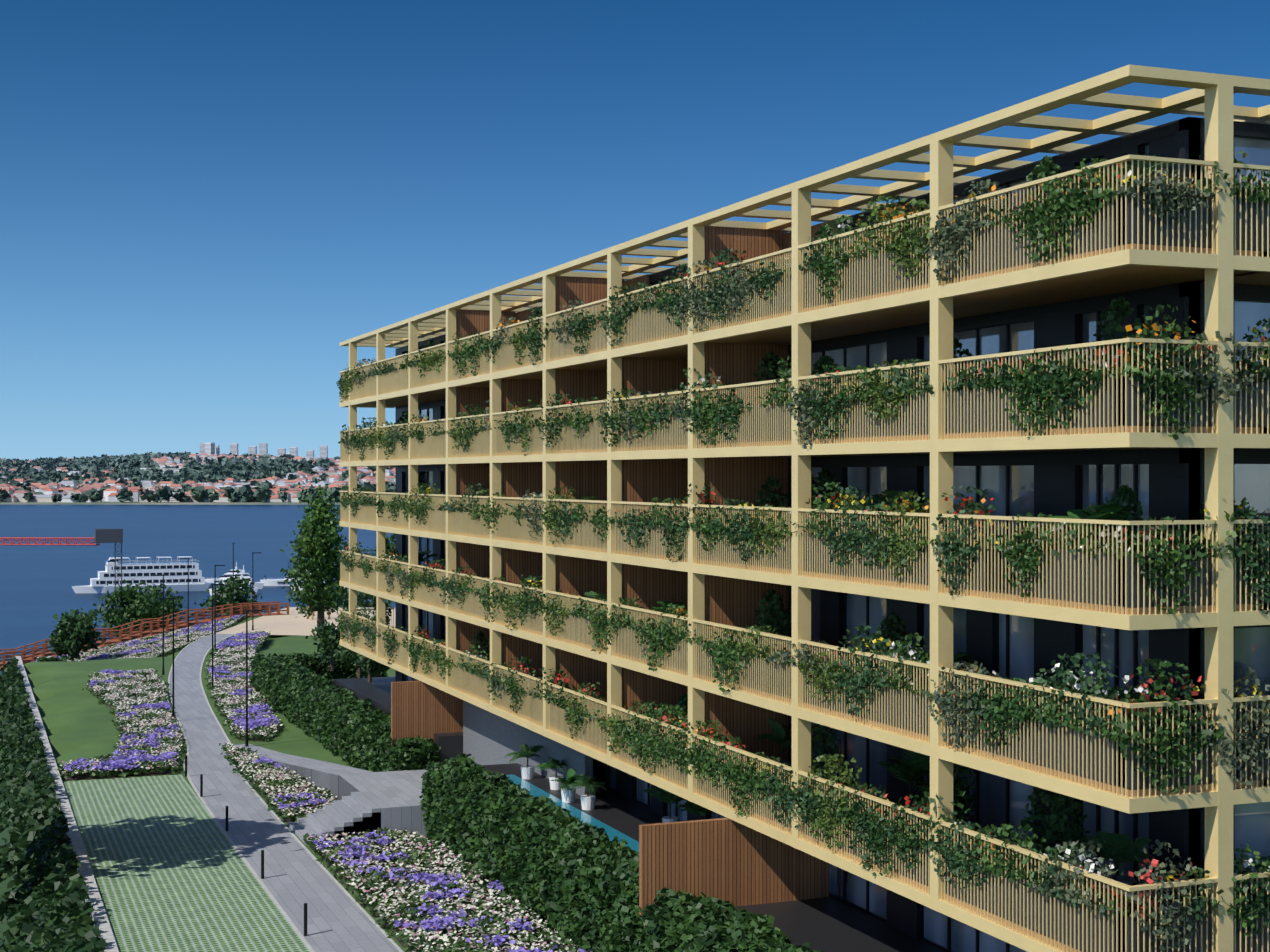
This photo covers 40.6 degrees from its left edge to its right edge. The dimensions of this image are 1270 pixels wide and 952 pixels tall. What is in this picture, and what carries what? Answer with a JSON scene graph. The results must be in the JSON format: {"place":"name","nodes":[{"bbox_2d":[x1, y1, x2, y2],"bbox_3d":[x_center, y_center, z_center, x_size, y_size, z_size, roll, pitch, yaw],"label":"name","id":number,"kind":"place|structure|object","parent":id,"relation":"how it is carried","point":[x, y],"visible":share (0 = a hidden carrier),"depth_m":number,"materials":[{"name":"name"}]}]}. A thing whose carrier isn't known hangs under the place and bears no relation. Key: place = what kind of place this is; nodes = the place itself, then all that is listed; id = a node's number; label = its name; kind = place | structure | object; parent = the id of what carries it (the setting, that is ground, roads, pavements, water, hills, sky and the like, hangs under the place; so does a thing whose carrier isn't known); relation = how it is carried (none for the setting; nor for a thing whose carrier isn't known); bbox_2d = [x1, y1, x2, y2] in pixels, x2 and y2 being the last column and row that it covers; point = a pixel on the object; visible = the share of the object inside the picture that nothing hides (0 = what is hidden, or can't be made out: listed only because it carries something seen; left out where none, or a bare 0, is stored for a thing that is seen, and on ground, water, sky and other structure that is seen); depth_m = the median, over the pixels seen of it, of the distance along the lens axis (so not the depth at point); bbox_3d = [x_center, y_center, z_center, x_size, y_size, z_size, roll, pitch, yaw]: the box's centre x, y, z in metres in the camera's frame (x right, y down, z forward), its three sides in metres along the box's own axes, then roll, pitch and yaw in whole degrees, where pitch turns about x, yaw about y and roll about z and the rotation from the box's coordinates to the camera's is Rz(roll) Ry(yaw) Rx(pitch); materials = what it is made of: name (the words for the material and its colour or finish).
{"place":"outdoors","nodes":[
{"label":"outdoors","id":0,"kind":"place"},
{"bbox_2d":[94,528,122,633],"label":"tower crane mast","id":1,"kind":"object","parent":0,"point":[113,535],"visible":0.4,"depth_m":431.54,"materials":[{"name":"metal"}]},
{"bbox_2d":[0,537,99,544],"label":"crane jib","id":2,"kind":"object","parent":1,"relation":"attached to","point":[17,538],"visible":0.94,"depth_m":433.05,"materials":[{"name":"red metal"}]},
{"bbox_2d":[0,505,394,674],"bbox_3d":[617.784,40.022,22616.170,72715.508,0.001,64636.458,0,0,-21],"label":"river water","id":3,"kind":"structure","parent":0,"point":[37,592],"depth_m":935.50,"materials":[{"name":"blue liquid"}]},
{"bbox_2d":[71,556,339,594],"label":"ferry","id":4,"kind":"object","parent":3,"relation":"on","point":[204,584],"depth_m":593.44,"materials":[{"name":"white metal"}]},
{"bbox_2d":[0,462,444,951],"bbox_3d":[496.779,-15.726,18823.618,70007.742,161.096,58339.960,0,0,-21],"label":"ground","id":5,"kind":"structure","parent":0,"point":[77,721],"depth_m":101.43,"materials":[{"name":"green plant"}]},
{"bbox_2d":[0,657,107,951],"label":"hedge","id":6,"kind":"object","parent":5,"relation":"on","point":[48,823],"visible":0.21,"depth_m":65.13,"materials":[{"name":"green plant"}]},
{"bbox_2d":[15,656,118,951],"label":"garden retaining wall","id":7,"kind":"structure","parent":5,"relation":"on","point":[99,916],"depth_m":65.89,"materials":[{"name":"concrete"}]},
{"bbox_2d":[0,601,288,670],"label":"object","id":8,"kind":"structure","parent":5,"relation":"on","point":[142,632],"depth_m":166.41,"materials":[{"name":"red metal"}]},
{"bbox_2d":[63,774,309,951],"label":"grass paver area","id":9,"kind":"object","parent":5,"relation":"on","point":[171,871],"depth_m":60.42,"materials":[{"name":"green plant"}]},
{"bbox_2d":[0,443,394,501],"bbox_3d":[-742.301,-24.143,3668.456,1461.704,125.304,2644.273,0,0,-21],"label":"shore town","id":10,"kind":"object","parent":5,"relation":"on","point":[208,450],"visible":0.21,"depth_m":2898.29},
{"bbox_2d":[0,451,394,502],"bbox_3d":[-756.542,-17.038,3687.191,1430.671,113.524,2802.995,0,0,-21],"label":"shore trees","id":11,"kind":"object","parent":10,"relation":"on","point":[246,469],"visible":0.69,"depth_m":3160.84,"materials":[{"name":"green plant"}]},
{"bbox_2d":[55,575,371,681],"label":"tree trunks and limbs","id":12,"kind":"object","parent":5,"relation":"on","point":[320,617],"visible":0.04,"depth_m":150.09,"materials":[{"name":"brown plant"}]},
{"bbox_2d":[46,484,394,674],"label":"trees","id":13,"kind":"object","parent":12,"relation":"attached to","point":[318,538],"visible":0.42,"depth_m":150.14,"materials":[{"name":"green plant"}]},
{"bbox_2d":[152,543,306,935],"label":"bollards and lamp posts","id":14,"kind":"object","parent":5,"relation":"on","point":[262,851],"visible":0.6,"depth_m":98.02,"materials":[{"name":"black metal"}]},
{"bbox_2d":[170,634,426,951],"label":"garden paths","id":15,"kind":"structure","parent":5,"relation":"on","point":[296,878],"depth_m":68.09,"materials":[{"name":"grey concrete"}]},
{"bbox_2d":[168,622,403,951],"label":"path kerbs","id":16,"kind":"structure","parent":15,"relation":"on","point":[309,947],"depth_m":65.59,"materials":[{"name":"concrete"}]},
{"bbox_2d":[216,607,394,635],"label":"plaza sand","id":17,"kind":"structure","parent":5,"relation":"on","point":[302,626],"depth_m":163.18,"materials":[{"name":"beige sand"}]},
{"bbox_2d":[306,606,329,619],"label":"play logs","id":18,"kind":"object","parent":17,"relation":"on","point":[312,615],"visible":0.08,"depth_m":168.08,"materials":[{"name":"beige wood"}]},
{"bbox_2d":[64,639,565,951],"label":"flower bed soil","id":19,"kind":"structure","parent":5,"relation":"on","point":[142,773],"depth_m":79.33,"materials":[{"name":"brown soil"}]},
{"bbox_2d":[29,613,592,951],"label":"flower bed plants","id":20,"kind":"object","parent":19,"relation":"on","point":[150,724],"visible":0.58,"depth_m":71.13,"materials":[{"name":"purple plant"}]},
{"bbox_2d":[353,700,592,795],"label":"wall","id":21,"kind":"structure","parent":5,"relation":"on","point":[489,738],"depth_m":70.09,"materials":[{"name":"white paint"}]},
{"bbox_2d":[270,660,737,951],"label":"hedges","id":22,"kind":"object","parent":5,"relation":"on","point":[593,865],"visible":0.03,"depth_m":75.15,"materials":[{"name":"green plant"}]},
{"bbox_2d":[248,652,822,951],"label":"hedge leaves","id":23,"kind":"object","parent":5,"relation":"on","point":[570,897],"visible":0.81,"depth_m":56.00,"materials":[{"name":"green plant"}]},
{"bbox_2d":[391,217,843,915],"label":"wood partitions","id":24,"kind":"object","parent":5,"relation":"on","point":[733,861],"visible":0.23,"depth_m":54.58,"materials":[{"name":"brown wood"}]},
{"bbox_2d":[334,677,945,951],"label":"terrace podium","id":25,"kind":"object","parent":5,"relation":"on","point":[829,924],"visible":0.06,"depth_m":45.87,"materials":[{"name":"grey concrete"}]},
{"bbox_2d":[507,774,638,851],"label":"terrace pool","id":26,"kind":"structure","parent":25,"relation":"on","point":[535,791],"depth_m":58.42,"materials":[{"name":"teal liquid"}]},
{"bbox_2d":[521,766,677,822],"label":"plant pots","id":27,"kind":"object","parent":25,"relation":"on","point":[587,802],"visible":0.6,"depth_m":60.55,"materials":[{"name":"white ceramic"}]},
{"bbox_2d":[395,117,1269,939],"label":"stone building walls","id":28,"kind":"structure","parent":25,"relation":"on","point":[1177,483],"depth_m":37.06,"materials":[{"name":"black stone"}]},
{"bbox_2d":[404,158,1137,951],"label":"window frames","id":29,"kind":"structure","parent":28,"relation":"attached to","point":[1098,642],"depth_m":39.22,"materials":[{"name":"black metal"}]},
{"bbox_2d":[405,137,1269,951],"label":"building glazing","id":30,"kind":"structure","parent":29,"relation":"in","point":[1253,653],"depth_m":39.10,"materials":[{"name":"black glass"}]},
{"bbox_2d":[346,243,1269,951],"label":"balcony slabs","id":31,"kind":"structure","parent":28,"relation":"attached to","point":[1106,281],"depth_m":36.38,"materials":[{"name":"beige concrete"}]},
{"bbox_2d":[418,332,1125,890],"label":"plant stems","id":32,"kind":"object","parent":31,"relation":"in","point":[910,784],"visible":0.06,"depth_m":41.73,"materials":[{"name":"green plant"}]},
{"bbox_2d":[334,141,1269,950],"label":"balcony plants","id":33,"kind":"object","parent":31,"relation":"on","point":[1034,381],"visible":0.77,"depth_m":38.18,"materials":[{"name":"green plant"}]},
{"bbox_2d":[339,64,1269,951],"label":"building frame","id":34,"kind":"object","parent":31,"relation":"attached to","point":[1209,96],"visible":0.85,"depth_m":39.01,"materials":[{"name":"paint"}]},
{"bbox_2d":[421,191,1269,951],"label":"balcony railings","id":35,"kind":"object","parent":31,"relation":"attached to","point":[751,419],"visible":0.1,"depth_m":32.66,"materials":[{"name":"beige metal"}]},
{"bbox_2d":[421,242,1269,951],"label":"balcony decks","id":36,"kind":"object","parent":31,"relation":"on","point":[949,586],"visible":0.15,"depth_m":34.76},
{"bbox_2d":[0,0,1269,460],"label":"sky","id":37,"kind":"structure","parent":0,"point":[201,201],"materials":[{"name":"blue"}]},
{"bbox_2d":[437,640,1202,909],"bbox_3d":[-0.143,1.892,58.169,2.516,13.721,56.804,0,0,-21],"label":"balcony furniture","id":38,"kind":"object","parent":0,"point":[1127,879],"depth_m":33.69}
]}

